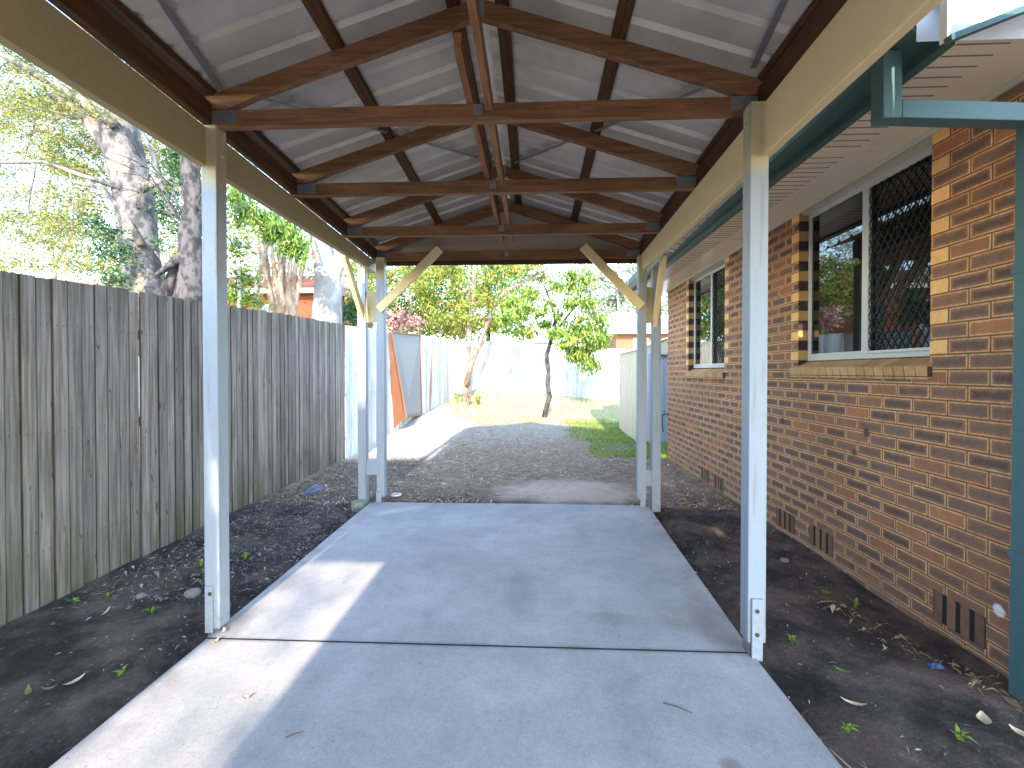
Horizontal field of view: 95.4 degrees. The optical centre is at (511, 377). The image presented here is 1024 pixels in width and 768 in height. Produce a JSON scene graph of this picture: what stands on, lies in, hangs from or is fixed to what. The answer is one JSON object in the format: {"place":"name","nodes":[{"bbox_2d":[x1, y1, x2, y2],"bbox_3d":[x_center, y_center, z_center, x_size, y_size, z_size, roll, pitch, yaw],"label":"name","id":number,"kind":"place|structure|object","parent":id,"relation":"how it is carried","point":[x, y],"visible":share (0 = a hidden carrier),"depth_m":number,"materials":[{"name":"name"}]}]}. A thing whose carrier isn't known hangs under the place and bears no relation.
{"place":"outdoors","nodes":[
{"label":"outdoors","id":0,"kind":"place"},
{"bbox_2d":[0,0,667,357],"label":"sky","id":1,"kind":"structure","parent":0,"point":[556,268],"materials":[{"name":"white"}]},
{"bbox_2d":[49,639,841,767],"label":"driveway","id":2,"kind":"structure","parent":0,"point":[358,705],"depth_m":1.99,"materials":[{"name":"concrete"}]},
{"bbox_2d":[206,637,746,653],"bbox_3d":[-0.212,1.469,2.473,2.902,0.101,0.010,0,1,3],"label":"expansion joint","id":3,"kind":"object","parent":2,"relation":"in","point":[479,645],"visible":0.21,"depth_m":2.47,"materials":[{"name":"grey concrete"}]},
{"bbox_2d":[663,702,691,712],"bbox_3d":[0.714,1.420,2.009,0.120,0.008,0.009,0,1,31],"label":"twig","id":4,"kind":"object","parent":2,"relation":"on","point":[676,706],"visible":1,"depth_m":2.01,"materials":[{"name":"grey wood"}]},
{"bbox_2d":[208,502,745,651],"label":"carport slab","id":5,"kind":"structure","parent":0,"point":[588,576],"depth_m":3.17,"materials":[{"name":"concrete"}]},
{"bbox_2d":[0,357,1023,767],"bbox_3d":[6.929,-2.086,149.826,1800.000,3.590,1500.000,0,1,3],"label":"ground","id":6,"kind":"structure","parent":0,"point":[922,699],"depth_m":2.80,"materials":[{"name":"soil"}]},
{"bbox_2d":[24,684,31,694],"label":"fallen leaf","id":7,"kind":"object","parent":6,"relation":"on","point":[28,690],"visible":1,"depth_m":2.15,"materials":[{"name":"green plant"}]},
{"bbox_2d":[67,596,79,603],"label":"weed","id":8,"kind":"object","parent":6,"relation":"on","point":[75,600],"visible":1,"depth_m":3.00,"materials":[{"name":"green plant"}]},
{"bbox_2d":[63,673,84,684],"bbox_3d":[-2.081,1.440,2.216,0.027,0.020,0.090,0,1,18],"label":"fallen leaf","id":9,"kind":"object","parent":6,"relation":"on","point":[75,680],"visible":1,"depth_m":2.22,"materials":[{"name":"beige plant"}]},
{"bbox_2d":[0,21,201,324],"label":"gum tree","id":10,"kind":"object","parent":6,"relation":"on","point":[108,132],"visible":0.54,"depth_m":9.46,"materials":[{"name":"green plant"}]},
{"bbox_2d":[66,280,173,351],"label":"neighbour house","id":11,"kind":"structure","parent":6,"relation":"on","point":[90,282],"depth_m":19.48,"materials":[{"name":"white brick"}]},
{"bbox_2d":[113,665,127,675],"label":"weed","id":12,"kind":"object","parent":6,"relation":"on","point":[121,672],"visible":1,"depth_m":2.29,"materials":[{"name":"green plant"}]},
{"bbox_2d":[135,592,145,598],"bbox_3d":[-2.459,1.446,3.086,0.053,0.038,0.061,0,1,3],"label":"stone","id":13,"kind":"object","parent":6,"relation":"on","point":[139,595],"visible":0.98,"depth_m":3.07,"materials":[{"name":"white stone"}]},
{"bbox_2d":[141,606,159,613],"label":"weed","id":14,"kind":"object","parent":6,"relation":"on","point":[151,611],"visible":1,"depth_m":2.87,"materials":[{"name":"green plant"}]},
{"bbox_2d":[0,50,302,280],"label":"wattle tree","id":15,"kind":"object","parent":6,"relation":"on","point":[55,275],"visible":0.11,"depth_m":21.78,"materials":[{"name":"green plant"}]},
{"bbox_2d":[72,139,255,300],"bbox_3d":[-6.024,-2.591,7.990,3.424,3.399,1.600,0,1,33],"label":"dark trunk tree","id":16,"kind":"object","parent":6,"relation":"on","point":[182,267],"visible":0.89,"depth_m":7.79,"materials":[{"name":"grey plant"}]},
{"bbox_2d":[0,271,344,626],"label":"paling fence","id":17,"kind":"object","parent":6,"relation":"on","point":[86,492],"visible":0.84,"depth_m":3.60,"materials":[{"name":"grey wood"}]},
{"bbox_2d":[184,588,201,598],"bbox_3d":[-2.139,1.442,3.119,0.098,0.060,0.098,0,1,3],"label":"stone","id":18,"kind":"object","parent":6,"relation":"on","point":[190,592],"visible":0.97,"depth_m":3.10,"materials":[{"name":"white stone"}]},
{"bbox_2d":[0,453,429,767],"bbox_3d":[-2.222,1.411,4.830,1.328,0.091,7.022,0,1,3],"label":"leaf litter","id":19,"kind":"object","parent":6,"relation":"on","point":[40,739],"visible":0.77,"depth_m":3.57,"materials":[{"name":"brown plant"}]},
{"bbox_2d":[66,457,421,613],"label":"dry mulch","id":20,"kind":"object","parent":6,"relation":"on","point":[242,551],"visible":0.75,"depth_m":4.29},
{"bbox_2d":[239,552,249,558],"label":"weed","id":21,"kind":"object","parent":6,"relation":"on","point":[245,555],"visible":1,"depth_m":3.72,"materials":[{"name":"green plant"}]},
{"bbox_2d":[227,190,278,312],"bbox_3d":[-5.644,-2.474,9.745,1.336,3.139,1.127,0,1,3],"label":"leafy shrub","id":22,"kind":"object","parent":6,"relation":"on","point":[244,298],"visible":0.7,"depth_m":9.77,"materials":[{"name":"green plant"}]},
{"bbox_2d":[227,177,312,309],"bbox_3d":[-5.459,-2.542,9.766,3.375,3.030,1.407,1,1,43],"label":"overhanging tree","id":23,"kind":"object","parent":6,"relation":"on","point":[274,226],"visible":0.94,"depth_m":9.09,"materials":[{"name":"green plant"}]},
{"bbox_2d":[229,201,339,315],"bbox_3d":[-5.298,-2.771,10.863,2.737,3.557,1.288,0,1,16],"label":"many stemmed shrub","id":24,"kind":"object","parent":6,"relation":"on","point":[284,291],"visible":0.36,"depth_m":10.82,"materials":[{"name":"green plant"}]},
{"bbox_2d":[227,275,372,343],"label":"neighbour house","id":25,"kind":"structure","parent":6,"relation":"on","point":[305,302],"depth_m":20.42,"materials":[{"name":"orange brick"}]},
{"bbox_2d":[260,305,268,311],"bbox_3d":[-10.715,-2.600,20.463,1.300,1.200,0.043,0,1,3],"label":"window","id":26,"kind":"structure","parent":25,"relation":"in","point":[266,307],"depth_m":20.44,"materials":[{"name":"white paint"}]},
{"bbox_2d":[228,184,391,289],"bbox_3d":[-8.438,-9.085,21.818,9.247,14.159,8.764,0,1,3],"label":"feathery tree","id":27,"kind":"object","parent":6,"relation":"on","point":[310,271],"visible":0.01,"depth_m":21.35,"materials":[{"name":"plant"}]},
{"bbox_2d":[301,484,325,493],"bbox_3d":[-2.488,1.377,5.835,0.238,0.060,0.438,0,1,3],"label":"plastic bag","id":28,"kind":"object","parent":6,"relation":"on","point":[311,489],"visible":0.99,"depth_m":5.77,"materials":[{"name":"plastic"}]},
{"bbox_2d":[308,208,352,323],"bbox_3d":[-4.332,-3.502,11.082,3.327,5.462,1.722,0,1,3],"label":"white gum tree","id":29,"kind":"object","parent":6,"relation":"on","point":[327,295],"visible":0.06,"depth_m":10.94,"materials":[{"name":"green plant"}]},
{"bbox_2d":[342,289,374,328],"bbox_3d":[-4.118,-1.664,12.146,1.298,1.625,1.002,0,1,3],"label":"dark shrub","id":30,"kind":"object","parent":6,"relation":"on","point":[349,310],"visible":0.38,"depth_m":12.02,"materials":[{"name":"green plant"}]},
{"bbox_2d":[351,499,365,511],"bbox_3d":[-1.686,1.403,5.121,0.169,0.090,0.169,0,1,3],"label":"footing cap","id":31,"kind":"object","parent":6,"relation":"on","point":[359,504],"visible":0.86,"depth_m":5.06,"materials":[{"name":"grey concrete"}]},
{"bbox_2d":[391,492,400,496],"bbox_3d":[-1.368,1.383,5.506,0.125,0.026,0.126,0,1,3],"label":"pipe ring","id":32,"kind":"object","parent":6,"relation":"on","point":[397,494],"visible":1,"depth_m":5.47,"materials":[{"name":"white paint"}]},
{"bbox_2d":[389,332,404,427],"bbox_3d":[-2.621,0.120,10.265,0.246,2.201,0.505,0,1,27],"label":"timber sheet","id":33,"kind":"object","parent":6,"relation":"on","point":[398,413],"visible":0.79,"depth_m":10.23,"materials":[{"name":"orange wood"}]},
{"bbox_2d":[345,325,453,457],"bbox_3d":[-2.458,0.042,12.154,0.071,2.641,8.268,0,1,6],"label":"paling fence","id":34,"kind":"object","parent":6,"relation":"on","point":[443,383],"visible":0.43,"depth_m":9.37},
{"bbox_2d":[390,331,422,417],"bbox_3d":[-2.403,-0.069,11.093,0.238,2.072,2.101,0,1,6],"label":"lattice panel","id":35,"kind":"object","parent":6,"relation":"on","point":[408,351],"visible":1,"depth_m":11.05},
{"bbox_2d":[386,305,431,332],"bbox_3d":[-3.546,-1.719,15.415,1.914,1.283,1.301,0,1,3],"label":"pink shrub","id":36,"kind":"object","parent":6,"relation":"on","point":[398,320],"visible":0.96,"depth_m":15.26,"materials":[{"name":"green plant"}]},
{"bbox_2d":[342,262,479,344],"bbox_3d":[-3.924,-3.083,17.789,5.655,4.128,3.672,0,1,3],"label":"orange tipped tree","id":37,"kind":"object","parent":6,"relation":"on","point":[404,271],"visible":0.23,"depth_m":17.49,"materials":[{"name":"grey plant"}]},
{"bbox_2d":[429,337,435,410],"bbox_3d":[-2.260,-0.097,13.267,0.063,2.154,0.377,0,1,23],"label":"garden pole","id":38,"kind":"object","parent":6,"relation":"on","point":[431,380],"visible":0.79,"depth_m":13.21,"materials":[{"name":"metal"}]},
{"bbox_2d":[454,393,460,402],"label":"strappy plant","id":39,"kind":"object","parent":6,"relation":"on","point":[456,396],"visible":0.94,"depth_m":14.96,"materials":[{"name":"green plant"}]},
{"bbox_2d":[464,394,473,406],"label":"strappy plant","id":40,"kind":"object","parent":6,"relation":"on","point":[468,399],"visible":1,"depth_m":14.66,"materials":[{"name":"pink plant"}]},
{"bbox_2d":[0,0,942,661],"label":"carport","id":41,"kind":"object","parent":6,"relation":"on","point":[422,136],"visible":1,"depth_m":2.58,"materials":[{"name":"white paint"}]},
{"bbox_2d":[472,394,482,405],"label":"strappy plant","id":42,"kind":"object","parent":6,"relation":"on","point":[478,398],"visible":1,"depth_m":14.73,"materials":[{"name":"yellow plant"}]},
{"bbox_2d":[403,264,558,401],"bbox_3d":[-1.115,-1.571,15.273,5.413,4.981,2.529,0,1,3],"label":"forked tree","id":43,"kind":"object","parent":6,"relation":"on","point":[484,297],"visible":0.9,"depth_m":14.98,"materials":[{"name":"green plant"}]},
{"bbox_2d":[438,265,542,347],"bbox_3d":[-1.001,-3.525,19.658,5.076,4.752,3.730,0,1,3],"label":"back tree","id":44,"kind":"object","parent":6,"relation":"on","point":[513,334],"visible":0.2,"depth_m":19.21,"materials":[{"name":"green plant"}]},
{"bbox_2d":[262,413,736,510],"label":"mulch","id":45,"kind":"object","parent":6,"relation":"on","point":[457,496],"visible":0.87,"depth_m":6.72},
{"bbox_2d":[500,341,558,386],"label":"neighbour shed","id":46,"kind":"structure","parent":6,"relation":"on","point":[540,342],"depth_m":19.40,"materials":[{"name":"white paint"}]},
{"bbox_2d":[455,339,629,400],"bbox_3d":[4.370,-0.214,16.038,12.752,2.246,0.072,0,1,3],"label":"paling fence","id":47,"kind":"object","parent":6,"relation":"on","point":[509,368],"visible":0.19,"depth_m":16.18,"materials":[{"name":"white wood"}]},
{"bbox_2d":[490,265,617,416],"bbox_3d":[1.206,-0.920,13.349,3.630,4.366,1.879,0,1,3],"label":"twisted tree","id":48,"kind":"object","parent":6,"relation":"on","point":[591,340],"visible":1,"depth_m":13.09,"materials":[{"name":"green plant"}]},
{"bbox_2d":[561,418,668,457],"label":"grass","id":49,"kind":"structure","parent":6,"relation":"on","point":[592,440],"depth_m":9.98,"materials":[{"name":"green plant"}]},
{"bbox_2d":[572,263,667,322],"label":"pale gum tree","id":50,"kind":"object","parent":6,"relation":"on","point":[616,303],"visible":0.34,"depth_m":40.92,"materials":[{"name":"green plant"}]},
{"bbox_2d":[619,338,667,440],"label":"garden shed","id":51,"kind":"structure","parent":6,"relation":"on","point":[627,388],"depth_m":10.41,"materials":[{"name":"beige metal"}]},
{"bbox_2d":[648,353,667,441],"bbox_3d":[3.725,0.443,9.549,1.840,1.880,0.070,0,1,3],"label":"metal fence","id":52,"kind":"object","parent":6,"relation":"on","point":[664,382],"visible":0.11,"depth_m":9.58,"materials":[{"name":"grey metal"}]},
{"bbox_2d":[779,557,788,562],"bbox_3d":[2.147,1.440,3.672,0.066,0.041,0.066,0,1,3],"label":"stone","id":53,"kind":"object","parent":6,"relation":"on","point":[783,559],"visible":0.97,"depth_m":3.66,"materials":[{"name":"grey stone"}]},
{"bbox_2d":[787,633,797,643],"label":"weed","id":54,"kind":"object","parent":6,"relation":"on","point":[791,638],"visible":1,"depth_m":2.57,"materials":[{"name":"green plant"}]},
{"bbox_2d":[610,459,1021,767],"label":"leaf litter","id":55,"kind":"object","parent":6,"relation":"on","point":[918,749],"visible":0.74,"depth_m":3.33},
{"bbox_2d":[618,0,1023,703],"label":"brick house","id":56,"kind":"structure","parent":6,"relation":"on","point":[896,330],"depth_m":2.89,"materials":[{"name":"brick"}]},
{"bbox_2d":[694,264,724,367],"bbox_3d":[2.675,-0.779,6.269,0.046,1.295,1.290,0,1,3],"label":"window","id":57,"kind":"structure","parent":56,"relation":"in","point":[709,289],"depth_m":6.30,"materials":[{"name":"metal"}]},
{"bbox_2d":[808,146,931,360],"bbox_3d":[2.541,-0.764,3.372,0.046,1.255,1.330,0,1,3],"label":"window","id":58,"kind":"structure","parent":56,"relation":"in","point":[869,263],"depth_m":3.26,"materials":[{"name":"glass"}]},
{"bbox_2d":[833,665,851,671],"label":"fallen leaf","id":59,"kind":"object","parent":6,"relation":"on","point":[841,670],"visible":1,"depth_m":2.30,"materials":[{"name":"green plant"}]},
{"bbox_2d":[840,720,859,732],"bbox_3d":[1.400,1.454,1.925,0.077,0.035,0.061,0,1,33],"label":"weed","id":60,"kind":"object","parent":6,"relation":"on","point":[847,727],"visible":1,"depth_m":1.93,"materials":[{"name":"green plant"}]},
{"bbox_2d":[840,696,865,704],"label":"fallen leaf","id":61,"kind":"object","parent":6,"relation":"on","point":[851,702],"visible":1,"depth_m":2.07,"materials":[{"name":"beige plant"}]},
{"bbox_2d":[848,597,859,605],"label":"weed","id":62,"kind":"object","parent":6,"relation":"on","point":[855,602],"visible":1,"depth_m":2.96,"materials":[{"name":"green plant"}]},
{"bbox_2d":[806,591,1023,712],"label":"leaf pile","id":63,"kind":"object","parent":6,"relation":"on","point":[1014,702],"visible":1,"depth_m":2.36,"materials":[{"name":"brown plant"}]},
{"bbox_2d":[926,663,945,668],"bbox_3d":[2.130,1.443,2.342,0.078,0.013,0.043,0,1,3],"label":"wrapper","id":64,"kind":"object","parent":6,"relation":"on","point":[931,665],"visible":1,"depth_m":2.33,"materials":[{"name":"blue plastic"}]},
{"bbox_2d":[951,724,980,745],"bbox_3d":[1.805,1.446,1.867,0.066,0.053,0.106,0,1,3],"label":"weed","id":65,"kind":"object","parent":6,"relation":"on","point":[959,734],"visible":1,"depth_m":1.88,"materials":[{"name":"green plant"}]},
{"bbox_2d":[976,710,991,723],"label":"fallen leaf","id":66,"kind":"object","parent":6,"relation":"on","point":[982,716],"visible":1,"depth_m":1.98,"materials":[{"name":"beige plant"}]},
{"bbox_2d":[1009,724,1023,736],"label":"fallen leaf","id":67,"kind":"object","parent":6,"relation":"on","point":[1019,731],"visible":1,"depth_m":1.91,"materials":[{"name":"beige plant"}]},
{"bbox_2d":[447,389,618,422],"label":"dry grass","id":68,"kind":"structure","parent":0,"point":[500,417],"depth_m":14.37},
{"bbox_2d":[605,319,667,349],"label":"neighbour house","id":69,"kind":"structure","parent":0,"point":[625,330],"depth_m":27.71,"materials":[{"name":"beige brick"}]},
{"bbox_2d":[633,338,648,347],"bbox_3d":[7.636,-1.863,27.633,0.900,0.950,0.043,0,1,3],"label":"window","id":70,"kind":"structure","parent":69,"relation":"in","point":[634,339],"depth_m":27.62,"materials":[{"name":"white paint"}]}
]}

